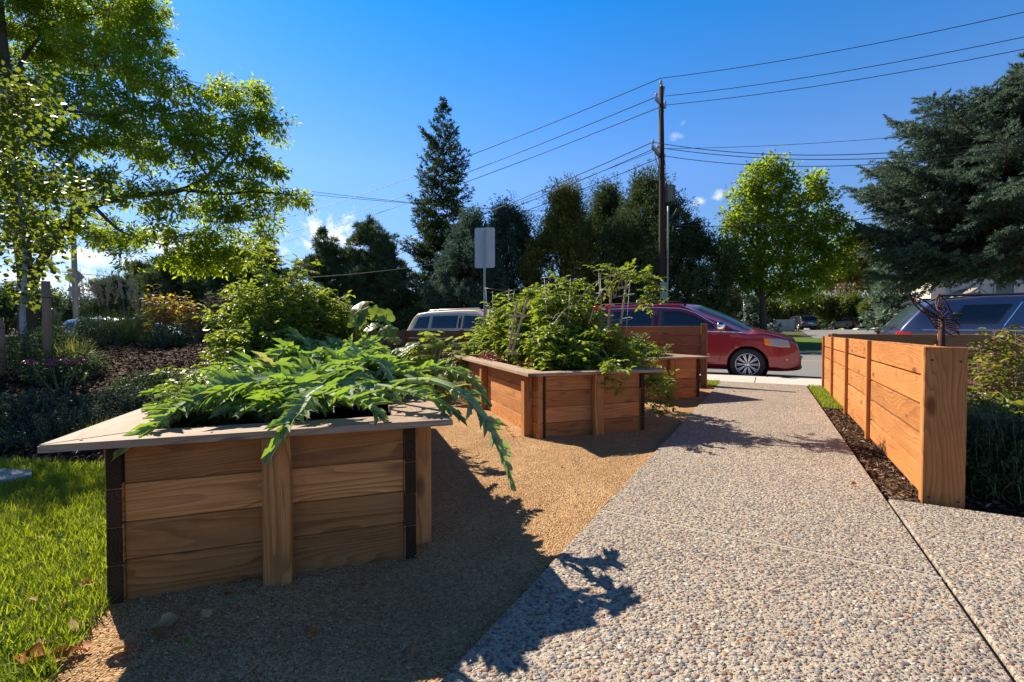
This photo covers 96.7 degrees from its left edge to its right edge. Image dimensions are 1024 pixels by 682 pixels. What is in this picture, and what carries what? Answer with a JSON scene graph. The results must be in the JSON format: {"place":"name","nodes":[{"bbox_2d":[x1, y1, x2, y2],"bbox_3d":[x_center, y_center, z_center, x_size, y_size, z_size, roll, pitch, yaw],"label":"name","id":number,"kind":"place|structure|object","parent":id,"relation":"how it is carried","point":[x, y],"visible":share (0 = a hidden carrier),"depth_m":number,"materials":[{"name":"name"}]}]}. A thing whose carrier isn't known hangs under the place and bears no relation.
{"place":"outdoors","nodes":[
{"label":"outdoors","id":0,"kind":"place"},
{"bbox_2d":[0,455,124,681],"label":"lawn","id":1,"kind":"structure","parent":0,"point":[5,637],"depth_m":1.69,"materials":[{"name":"plant"}]},
{"bbox_2d":[0,330,1023,681],"bbox_3d":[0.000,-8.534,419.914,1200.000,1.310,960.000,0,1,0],"label":"ground","id":2,"kind":"structure","parent":0,"point":[858,450],"depth_m":4.79,"materials":[{"name":"brown soil"}]},
{"bbox_2d":[0,392,56,436],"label":"groundcover","id":3,"kind":"object","parent":2,"relation":"on","point":[2,402],"visible":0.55,"depth_m":4.18,"materials":[{"name":"green plant"}]},
{"bbox_2d":[0,281,68,333],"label":"evergreen shrub","id":4,"kind":"object","parent":2,"relation":"on","point":[7,313],"visible":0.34,"depth_m":26.06,"materials":[{"name":"green plant"}]},
{"bbox_2d":[0,328,75,379],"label":"groundcover","id":5,"kind":"object","parent":2,"relation":"on","point":[29,350],"visible":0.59,"depth_m":5.58,"materials":[{"name":"green plant"}]},
{"bbox_2d":[0,58,91,267],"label":"young aspen","id":6,"kind":"object","parent":2,"relation":"on","point":[18,99],"visible":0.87,"depth_m":6.14,"materials":[{"name":"green plant"}]},
{"bbox_2d":[41,281,52,367],"bbox_3d":[-5.719,-0.083,5.599,0.099,1.302,0.098,0,1,0],"label":"wooden post","id":7,"kind":"object","parent":2,"relation":"on","point":[46,297],"visible":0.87,"depth_m":5.57,"materials":[{"name":"brown wood"}]},
{"bbox_2d":[0,384,99,433],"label":"groundcover","id":8,"kind":"object","parent":2,"relation":"on","point":[42,400],"visible":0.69,"depth_m":4.32,"materials":[{"name":"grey plant"}]},
{"bbox_2d":[6,282,97,333],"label":"evergreen shrub","id":9,"kind":"object","parent":2,"relation":"on","point":[69,305],"visible":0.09,"depth_m":29.77,"materials":[{"name":"green plant"}]},
{"bbox_2d":[6,319,98,358],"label":"groundcover","id":10,"kind":"object","parent":2,"relation":"on","point":[64,334],"visible":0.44,"depth_m":6.18,"materials":[{"name":"green plant"}]},
{"bbox_2d":[24,358,88,390],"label":"sedum plant","id":11,"kind":"object","parent":2,"relation":"on","point":[66,376],"visible":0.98,"depth_m":4.93,"materials":[{"name":"green plant"}]},
{"bbox_2d":[0,400,123,448],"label":"groundcover","id":12,"kind":"object","parent":2,"relation":"on","point":[61,420],"visible":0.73,"depth_m":3.91,"materials":[{"name":"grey plant"}]},
{"bbox_2d":[0,88,125,351],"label":"young aspen","id":13,"kind":"object","parent":2,"relation":"on","point":[31,223],"visible":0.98,"depth_m":6.15,"materials":[{"name":"green plant"}]},
{"bbox_2d":[15,342,111,386],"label":"groundcover","id":14,"kind":"object","parent":2,"relation":"on","point":[95,365],"visible":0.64,"depth_m":5.36,"materials":[{"name":"green plant"}]},
{"bbox_2d":[70,146,79,318],"bbox_3d":[-21.982,-5.038,22.897,0.480,10.003,0.480,0,1,0],"label":"light pole","id":15,"kind":"object","parent":2,"relation":"on","point":[74,267],"visible":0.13,"depth_m":22.87,"materials":[{"name":"grey metal"}]},
{"bbox_2d":[57,269,106,339],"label":"feather grass","id":16,"kind":"object","parent":2,"relation":"on","point":[81,285],"depth_m":8.58,"materials":[{"name":"green plant"}]},
{"bbox_2d":[63,314,129,344],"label":"groundcover","id":17,"kind":"object","parent":2,"relation":"on","point":[105,333],"visible":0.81,"depth_m":6.87,"materials":[{"name":"green plant"}]},
{"bbox_2d":[83,275,121,341],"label":"feather grass","id":18,"kind":"object","parent":2,"relation":"on","point":[107,295],"depth_m":8.75,"materials":[{"name":"green plant"}]},
{"bbox_2d":[62,274,148,318],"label":"pine tree","id":19,"kind":"object","parent":2,"relation":"on","point":[123,280],"visible":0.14,"depth_m":30.10,"materials":[{"name":"green plant"}]},
{"bbox_2d":[79,293,140,317],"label":"evergreen shrub","id":20,"kind":"object","parent":2,"relation":"on","point":[110,306],"visible":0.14,"depth_m":29.16,"materials":[{"name":"green plant"}]},
{"bbox_2d":[0,335,231,464],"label":"bark mulch","id":21,"kind":"object","parent":2,"relation":"on","point":[199,346],"visible":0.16,"depth_m":5.62,"materials":[{"name":"brown wood"}]},
{"bbox_2d":[132,284,199,340],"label":"autumn shrub","id":22,"kind":"object","parent":21,"relation":"on","point":[161,316],"visible":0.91,"depth_m":7.44,"materials":[{"name":"orange plant"}]},
{"bbox_2d":[66,383,166,416],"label":"groundcover","id":23,"kind":"object","parent":2,"relation":"on","point":[134,402],"visible":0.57,"depth_m":4.55,"materials":[{"name":"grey plant"}]},
{"bbox_2d":[99,265,144,332],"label":"feather grass","id":24,"kind":"object","parent":2,"relation":"on","point":[119,280],"depth_m":8.56,"materials":[{"name":"green plant"}]},
{"bbox_2d":[97,311,150,342],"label":"grass clump","id":25,"kind":"object","parent":2,"relation":"on","point":[130,332],"visible":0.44,"depth_m":7.56,"materials":[{"name":"green plant"}]},
{"bbox_2d":[101,368,188,402],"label":"groundcover","id":26,"kind":"object","parent":2,"relation":"on","point":[150,380],"visible":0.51,"depth_m":5.01,"materials":[{"name":"green plant"}]},
{"bbox_2d":[0,0,323,335],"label":"ash tree","id":27,"kind":"object","parent":2,"relation":"on","point":[68,30],"visible":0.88,"depth_m":18.51,"materials":[{"name":"green plant"}]},
{"bbox_2d":[117,246,218,315],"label":"pine tree","id":28,"kind":"object","parent":2,"relation":"on","point":[161,276],"visible":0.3,"depth_m":30.39,"materials":[{"name":"green plant"}]},
{"bbox_2d":[137,321,199,347],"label":"groundcover","id":29,"kind":"object","parent":2,"relation":"on","point":[160,336],"visible":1,"depth_m":6.99,"materials":[{"name":"green plant"}]},
{"bbox_2d":[164,301,218,336],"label":"autumn shrub","id":30,"kind":"object","parent":2,"relation":"on","point":[191,322],"visible":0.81,"depth_m":7.78,"materials":[{"name":"orange plant"}]},
{"bbox_2d":[194,283,239,335],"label":"dark shrub","id":31,"kind":"object","parent":2,"relation":"on","point":[221,302],"visible":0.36,"depth_m":7.91,"materials":[{"name":"green plant"}]},
{"bbox_2d":[179,246,279,321],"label":"pine tree","id":32,"kind":"object","parent":2,"relation":"on","point":[213,286],"visible":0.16,"depth_m":30.68,"materials":[{"name":"green plant"}]},
{"bbox_2d":[37,394,452,603],"bbox_3d":[-1.469,0.643,3.344,1.410,0.670,3.350,0,1,-19],"label":"raised planter","id":33,"kind":"object","parent":2,"relation":"on","point":[192,506],"visible":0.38,"depth_m":1.80,"materials":[{"name":"brown wood"}]},
{"bbox_2d":[147,362,275,427],"bbox_3d":[-1.463,0.279,2.297,0.641,0.348,0.657,0,1,0],"label":"plant","id":34,"kind":"object","parent":33,"relation":"on","point":[198,378],"visible":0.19,"depth_m":2.19,"materials":[{"name":"green plant"}]},
{"bbox_2d":[136,350,327,398],"bbox_3d":[-1.569,0.242,2.910,1.179,0.393,1.163,0,1,0],"label":"thistle plant","id":35,"kind":"object","parent":33,"relation":"on","point":[245,362],"visible":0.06,"depth_m":2.61,"materials":[{"name":"green plant"}]},
{"bbox_2d":[198,309,291,365],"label":"tomato plant","id":36,"kind":"object","parent":33,"relation":"on","point":[245,342],"visible":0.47,"depth_m":3.65,"materials":[{"name":"green plant"}]},
{"bbox_2d":[111,352,407,467],"bbox_3d":[-1.149,0.274,2.328,1.284,0.400,1.452,0,1,0],"label":"thistle plant","id":37,"kind":"object","parent":33,"relation":"on","point":[301,393],"visible":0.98,"depth_m":2.00,"materials":[{"name":"green plant"}]},
{"bbox_2d":[191,234,338,367],"bbox_3d":[-2.232,-0.296,4.157,1.216,1.418,0.897,-1,1,-22],"label":"shrub","id":38,"kind":"object","parent":33,"relation":"on","point":[295,306],"visible":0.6,"depth_m":4.08,"materials":[{"name":"green plant"}]},
{"bbox_2d":[250,327,391,373],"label":"thistle plant","id":39,"kind":"object","parent":33,"relation":"on","point":[295,345],"visible":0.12,"depth_m":3.57,"materials":[{"name":"green plant"}]},
{"bbox_2d":[281,288,373,348],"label":"tomato plant","id":40,"kind":"object","parent":33,"relation":"on","point":[339,319],"visible":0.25,"depth_m":4.46,"materials":[{"name":"green plant"}]},
{"bbox_2d":[343,301,401,348],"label":"cabbage plant","id":41,"kind":"object","parent":33,"relation":"on","point":[360,312],"visible":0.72,"depth_m":4.15,"materials":[{"name":"green plant"}]},
{"bbox_2d":[263,346,515,491],"bbox_3d":[-0.763,0.360,2.858,2.001,0.634,1.307,0,1,20],"label":"thistle plant","id":42,"kind":"object","parent":33,"relation":"on","point":[401,376],"visible":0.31,"depth_m":2.44,"materials":[{"name":"green plant"}]},
{"bbox_2d":[247,241,295,301],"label":"pine tree","id":43,"kind":"object","parent":2,"relation":"on","point":[279,270],"visible":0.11,"depth_m":39.81,"materials":[{"name":"green plant"}]},
{"bbox_2d":[271,225,363,304],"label":"pine tree","id":44,"kind":"object","parent":2,"relation":"on","point":[326,255],"visible":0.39,"depth_m":37.05,"materials":[{"name":"green plant"}]},
{"bbox_2d":[327,213,428,337],"bbox_3d":[-10.695,-4.875,36.168,8.140,11.116,8.928,0,1,0],"label":"pine tree","id":45,"kind":"object","parent":2,"relation":"on","point":[359,284],"visible":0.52,"depth_m":35.83,"materials":[{"name":"green plant"}]},
{"bbox_2d":[46,388,713,681],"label":"gravel","id":46,"kind":"structure","parent":2,"relation":"on","point":[378,666],"depth_m":1.72,"materials":[{"name":"brown gravel"}]},
{"bbox_2d":[65,415,687,681],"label":"gravel grains","id":47,"kind":"object","parent":46,"relation":"on","point":[264,654],"visible":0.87,"depth_m":1.82},
{"bbox_2d":[399,330,469,393],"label":"squash plant","id":48,"kind":"object","parent":46,"relation":"on","point":[423,356],"visible":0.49,"depth_m":6.77,"materials":[{"name":"green plant"}]},
{"bbox_2d":[439,328,487,388],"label":"squash plant","id":49,"kind":"object","parent":46,"relation":"on","point":[473,350],"visible":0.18,"depth_m":7.45,"materials":[{"name":"green plant"}]},
{"bbox_2d":[338,232,424,330],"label":"pine tree","id":50,"kind":"object","parent":2,"relation":"on","point":[390,282],"visible":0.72,"depth_m":35.04,"materials":[{"name":"green plant"}]},
{"bbox_2d":[187,329,616,365],"bbox_3d":[-5.072,0.249,12.930,16.368,1.145,0.076,1,1,29],"label":"slat fence","id":51,"kind":"object","parent":2,"relation":"on","point":[403,333],"visible":0.06,"depth_m":11.17,"materials":[{"name":"brown wood"}]},
{"bbox_2d":[377,306,427,345],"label":"evergreen shrub","id":52,"kind":"object","parent":2,"relation":"on","point":[400,322],"visible":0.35,"depth_m":32.26,"materials":[{"name":"green plant"}]},
{"bbox_2d":[396,96,491,311],"bbox_3d":[-5.916,-10.364,39.635,10.353,21.812,9.183,0,1,0],"label":"spruce tree","id":53,"kind":"object","parent":2,"relation":"on","point":[424,250],"visible":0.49,"depth_m":38.64,"materials":[{"name":"green plant"}]},
{"bbox_2d":[422,253,482,310],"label":"juniper tree","id":54,"kind":"object","parent":2,"relation":"on","point":[466,292],"visible":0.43,"depth_m":31.85,"materials":[{"name":"green plant"}]},
{"bbox_2d":[410,202,519,311],"bbox_3d":[-3.017,-5.008,33.486,8.721,11.168,8.276,0,1,0],"label":"juniper tree","id":55,"kind":"object","parent":2,"relation":"on","point":[463,240],"visible":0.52,"depth_m":32.16,"materials":[{"name":"green plant"}]},
{"bbox_2d":[452,189,548,309],"bbox_3d":[-0.438,-5.635,35.704,8.326,12.119,10.620,0,1,13],"label":"juniper tree","id":56,"kind":"object","parent":2,"relation":"on","point":[513,234],"visible":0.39,"depth_m":34.64,"materials":[{"name":"green plant"}]},
{"bbox_2d":[510,250,545,301],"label":"juniper tree","id":57,"kind":"object","parent":2,"relation":"on","point":[535,274],"visible":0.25,"depth_m":31.40,"materials":[{"name":"green plant"}]},
{"bbox_2d":[451,354,664,438],"bbox_3d":[0.267,0.586,5.986,1.465,0.670,3.500,0,1,-19],"label":"raised planter","id":58,"kind":"object","parent":2,"relation":"on","point":[536,404],"visible":0.69,"depth_m":4.39,"materials":[{"name":"brown wood"}]},
{"bbox_2d":[469,307,518,361],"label":"tomato plant","id":59,"kind":"object","parent":58,"relation":"on","point":[480,346],"visible":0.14,"depth_m":6.89,"materials":[{"name":"green plant"}]},
{"bbox_2d":[466,282,550,366],"bbox_3d":[0.052,-0.213,6.168,0.979,1.166,0.946,1,2,41],"label":"tomato plant","id":60,"kind":"object","parent":58,"relation":"on","point":[497,321],"visible":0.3,"depth_m":6.11,"materials":[{"name":"green plant"}]},
{"bbox_2d":[505,298,529,354],"bbox_3d":[0.064,-0.162,4.981,0.277,0.625,0.145,0,1,0],"label":"wooden trellis","id":61,"kind":"object","parent":58,"relation":"on","point":[511,334],"visible":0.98,"depth_m":4.98,"materials":[{"name":"wood"}]},
{"bbox_2d":[492,284,569,365],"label":"tomato plant","id":62,"kind":"object","parent":58,"relation":"on","point":[525,327],"visible":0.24,"depth_m":5.54,"materials":[{"name":"green plant"}]},
{"bbox_2d":[517,320,592,370],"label":"tomato plant","id":63,"kind":"object","parent":58,"relation":"on","point":[552,342],"visible":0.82,"depth_m":4.71,"materials":[{"name":"green plant"}]},
{"bbox_2d":[536,336,617,370],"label":"tomato plant","id":64,"kind":"object","parent":58,"relation":"on","point":[588,362],"visible":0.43,"depth_m":4.67,"materials":[{"name":"green plant"}]},
{"bbox_2d":[527,258,668,366],"bbox_3d":[0.891,-0.220,5.301,1.748,1.392,1.177,1,1,28],"label":"tomato plant","id":65,"kind":"object","parent":58,"relation":"on","point":[581,323],"visible":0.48,"depth_m":5.18,"materials":[{"name":"green plant"}]},
{"bbox_2d":[576,323,680,416],"bbox_3d":[1.292,0.300,4.857,1.319,0.982,1.630,0,1,0],"label":"tomato plant","id":66,"kind":"object","parent":58,"relation":"on","point":[619,347],"visible":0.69,"depth_m":4.82,"materials":[{"name":"green plant"}]},
{"bbox_2d":[492,172,627,313],"bbox_3d":[3.457,-5.809,33.264,10.051,12.595,9.909,0,1,0],"label":"juniper tree","id":67,"kind":"object","parent":2,"relation":"on","point":[564,242],"visible":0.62,"depth_m":31.49,"materials":[{"name":"green plant"}]},
{"bbox_2d":[570,168,630,303],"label":"juniper tree","id":68,"kind":"object","parent":2,"relation":"on","point":[605,202],"visible":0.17,"depth_m":35.93,"materials":[{"name":"green plant"}]},
{"bbox_2d":[560,159,723,310],"bbox_3d":[9.200,-5.949,31.678,12.282,13.239,11.099,0,1,0],"label":"juniper tree","id":69,"kind":"object","parent":2,"relation":"on","point":[632,230],"visible":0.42,"depth_m":29.94,"materials":[{"name":"green plant"}]},
{"bbox_2d":[617,324,707,387],"bbox_3d":[2.784,0.298,8.545,1.620,1.235,0.100,1,1,29],"label":"slat fence","id":70,"kind":"object","parent":2,"relation":"on","point":[702,330],"visible":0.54,"depth_m":8.35,"materials":[{"name":"brown wood"}]},
{"bbox_2d":[651,79,682,303],"bbox_3d":[8.629,-7.320,26.850,2.268,16.022,1.550,-1,1,-24],"label":"utility pole","id":71,"kind":"object","parent":2,"relation":"on","point":[667,193],"visible":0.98,"depth_m":26.69,"materials":[{"name":"brown wood"}]},
{"bbox_2d":[633,353,710,398],"bbox_3d":[2.119,0.558,7.295,1.430,0.670,1.350,0,1,-19],"label":"raised planter","id":72,"kind":"object","parent":2,"relation":"on","point":[686,376],"visible":0.31,"depth_m":6.83,"materials":[{"name":"brown wood"}]},
{"bbox_2d":[624,333,661,356],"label":"leafy plant","id":73,"kind":"object","parent":72,"relation":"in","point":[644,349],"visible":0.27,"depth_m":6.97,"materials":[{"name":"green plant"}]},
{"bbox_2d":[628,209,752,316],"bbox_3d":[11.547,-4.252,30.981,9.007,9.439,9.240,0,1,0],"label":"juniper tree","id":74,"kind":"object","parent":2,"relation":"on","point":[723,295],"visible":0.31,"depth_m":28.97,"materials":[{"name":"green plant"}]},
{"bbox_2d":[733,294,783,332],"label":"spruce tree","id":75,"kind":"object","parent":2,"relation":"on","point":[752,304],"visible":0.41,"depth_m":39.35,"materials":[{"name":"green plant"}]},
{"bbox_2d":[747,291,783,322],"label":"hedge shrub","id":76,"kind":"object","parent":2,"relation":"on","point":[772,310],"visible":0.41,"depth_m":54.90,"materials":[{"name":"green plant"}]},
{"bbox_2d":[779,287,824,329],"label":"hedge shrub","id":77,"kind":"object","parent":2,"relation":"on","point":[788,311],"visible":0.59,"depth_m":53.17,"materials":[{"name":"green plant"}]},
{"bbox_2d":[789,315,818,329],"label":"car","id":78,"kind":"object","parent":2,"relation":"on","point":[802,322],"visible":0.73,"depth_m":50.28,"materials":[{"name":"paint"}]},
{"bbox_2d":[811,290,849,329],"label":"hedge shrub","id":79,"kind":"object","parent":2,"relation":"on","point":[825,309],"visible":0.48,"depth_m":54.41,"materials":[{"name":"green plant"}]},
{"bbox_2d":[818,245,881,295],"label":"yellowing tree","id":80,"kind":"object","parent":2,"relation":"on","point":[854,277],"visible":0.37,"depth_m":60.65,"materials":[{"name":"green plant"}]},
{"bbox_2d":[831,317,868,329],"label":"car","id":81,"kind":"object","parent":2,"relation":"on","point":[848,323],"visible":0.88,"depth_m":51.65,"materials":[{"name":"green paint"}]},
{"bbox_2d":[832,290,874,328],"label":"hedge shrub","id":82,"kind":"object","parent":2,"relation":"on","point":[844,309],"visible":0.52,"depth_m":52.88,"materials":[{"name":"green plant"}]},
{"bbox_2d":[856,249,927,333],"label":"spruce tree","id":83,"kind":"object","parent":2,"relation":"on","point":[884,314],"visible":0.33,"depth_m":39.79,"materials":[{"name":"green plant"}]},
{"bbox_2d":[821,336,967,508],"bbox_3d":[3.965,0.478,5.248,0.185,1.017,6.128,1,1,30],"label":"slat fence","id":84,"kind":"object","parent":2,"relation":"on","point":[910,399],"visible":0.94,"depth_m":2.94,"materials":[{"name":"orange wood"}]},
{"bbox_2d":[908,293,960,346],"bbox_3d":[3.795,0.231,4.085,1.003,1.362,0.162,-1,2,-36],"label":"wing sculpture","id":85,"kind":"object","parent":84,"relation":"on","point":[941,322],"visible":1,"depth_m":4.13,"materials":[{"name":"metal"}]},
{"bbox_2d":[822,406,991,510],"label":"bark mulch","id":86,"kind":"object","parent":2,"relation":"on","point":[859,434],"visible":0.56,"depth_m":3.44,"materials":[{"name":"brown wood"}]},
{"bbox_2d":[899,272,1023,302],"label":"house","id":87,"kind":"structure","parent":2,"relation":"on","point":[984,288],"depth_m":42.87,"materials":[{"name":"beige"}]},
{"bbox_2d":[965,412,1023,505],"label":"catmint","id":88,"kind":"object","parent":2,"relation":"on","point":[974,473],"visible":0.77,"depth_m":2.74,"materials":[{"name":"green plant"}]},
{"bbox_2d":[965,481,1023,515],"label":"bark mulch","id":89,"kind":"object","parent":2,"relation":"on","point":[1000,505],"visible":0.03,"depth_m":2.61,"materials":[{"name":"brown wood"}]},
{"bbox_2d":[966,385,1023,440],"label":"leafy perennial","id":90,"kind":"object","parent":2,"relation":"on","point":[1003,402],"visible":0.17,"depth_m":3.35,"materials":[{"name":"green plant"}]},
{"bbox_2d":[966,403,1023,493],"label":"catmint","id":91,"kind":"object","parent":2,"relation":"on","point":[1013,405],"visible":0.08,"depth_m":2.98,"materials":[{"name":"green plant"}]},
{"bbox_2d":[966,325,1023,412],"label":"leafy shrub","id":92,"kind":"object","parent":2,"relation":"on","point":[990,370],"visible":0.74,"depth_m":3.69,"materials":[{"name":"green plant"}]},
{"bbox_2d":[0,0,1023,329],"label":"sky","id":93,"kind":"structure","parent":0,"point":[360,77],"materials":[{"name":"blue"}]},
{"bbox_2d":[392,345,1014,382],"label":"road","id":94,"kind":"structure","parent":0,"point":[812,368],"depth_m":12.71,"materials":[{"name":"grey asphalt"}]},
{"bbox_2d":[406,308,494,354],"bbox_3d":[-0.812,-0.097,14.911,5.476,1.930,2.517,1,1,29],"label":"minivan","id":95,"kind":"object","parent":94,"relation":"on","point":[457,319],"visible":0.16,"depth_m":14.53,"materials":[{"name":"silver paint"}]},
{"bbox_2d":[585,301,802,375],"bbox_3d":[4.427,-0.044,12.036,5.528,1.948,2.541,1,1,29],"label":"minivan","id":96,"kind":"object","parent":94,"relation":"on","point":[735,346],"visible":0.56,"depth_m":10.63,"materials":[{"name":"red paint"}]},
{"bbox_2d":[877,291,1023,381],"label":"sport utility vehicle","id":97,"kind":"object","parent":94,"relation":"on","point":[972,312],"visible":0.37,"depth_m":8.39,"materials":[{"name":"blue paint"}]},
{"bbox_2d":[441,381,1023,681],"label":"path","id":98,"kind":"structure","parent":0,"point":[746,532],"depth_m":1.79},
{"bbox_2d":[794,338,825,350],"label":"lawn","id":99,"kind":"structure","parent":0,"point":[809,344],"depth_m":27.22,"materials":[{"name":"green plant"}]},
{"bbox_2d":[700,144,871,329],"bbox_3d":[17.772,-6.236,29.711,11.199,12.504,4.569,0,1,0],"label":"street tree","id":100,"kind":"object","parent":99,"relation":"on","point":[807,238],"visible":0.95,"depth_m":29.34,"materials":[{"name":"green plant"}]},
{"bbox_2d":[840,51,1023,299],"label":"blue spruce","id":101,"kind":"object","parent":99,"relation":"on","point":[961,227],"visible":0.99,"depth_m":25.32,"materials":[{"name":"green plant"}]},
{"bbox_2d":[807,384,842,409],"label":"grass","id":102,"kind":"structure","parent":0,"point":[819,392],"depth_m":6.58,"materials":[{"name":"green plant"}]},
{"bbox_2d":[800,330,875,337],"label":"parking lot","id":103,"kind":"structure","parent":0,"point":[817,333],"depth_m":42.70,"materials":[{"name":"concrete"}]},
{"bbox_2d":[700,374,1019,397],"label":"sidewalk","id":104,"kind":"structure","parent":0,"point":[793,381],"depth_m":9.27,"materials":[{"name":"concrete"}]},
{"bbox_2d":[475,227,494,321],"bbox_3d":[-0.732,-1.047,12.188,0.548,3.969,0.102,0,1,5],"label":"road sign","id":105,"kind":"object","parent":104,"relation":"on","point":[484,248],"visible":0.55,"depth_m":12.17,"materials":[{"name":"metal"}]},
{"bbox_2d":[828,333,1023,392],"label":"slat fence","id":106,"kind":"object","parent":104,"relation":"on","point":[960,339],"visible":0.11,"depth_m":7.33,"materials":[{"name":"orange wood"}]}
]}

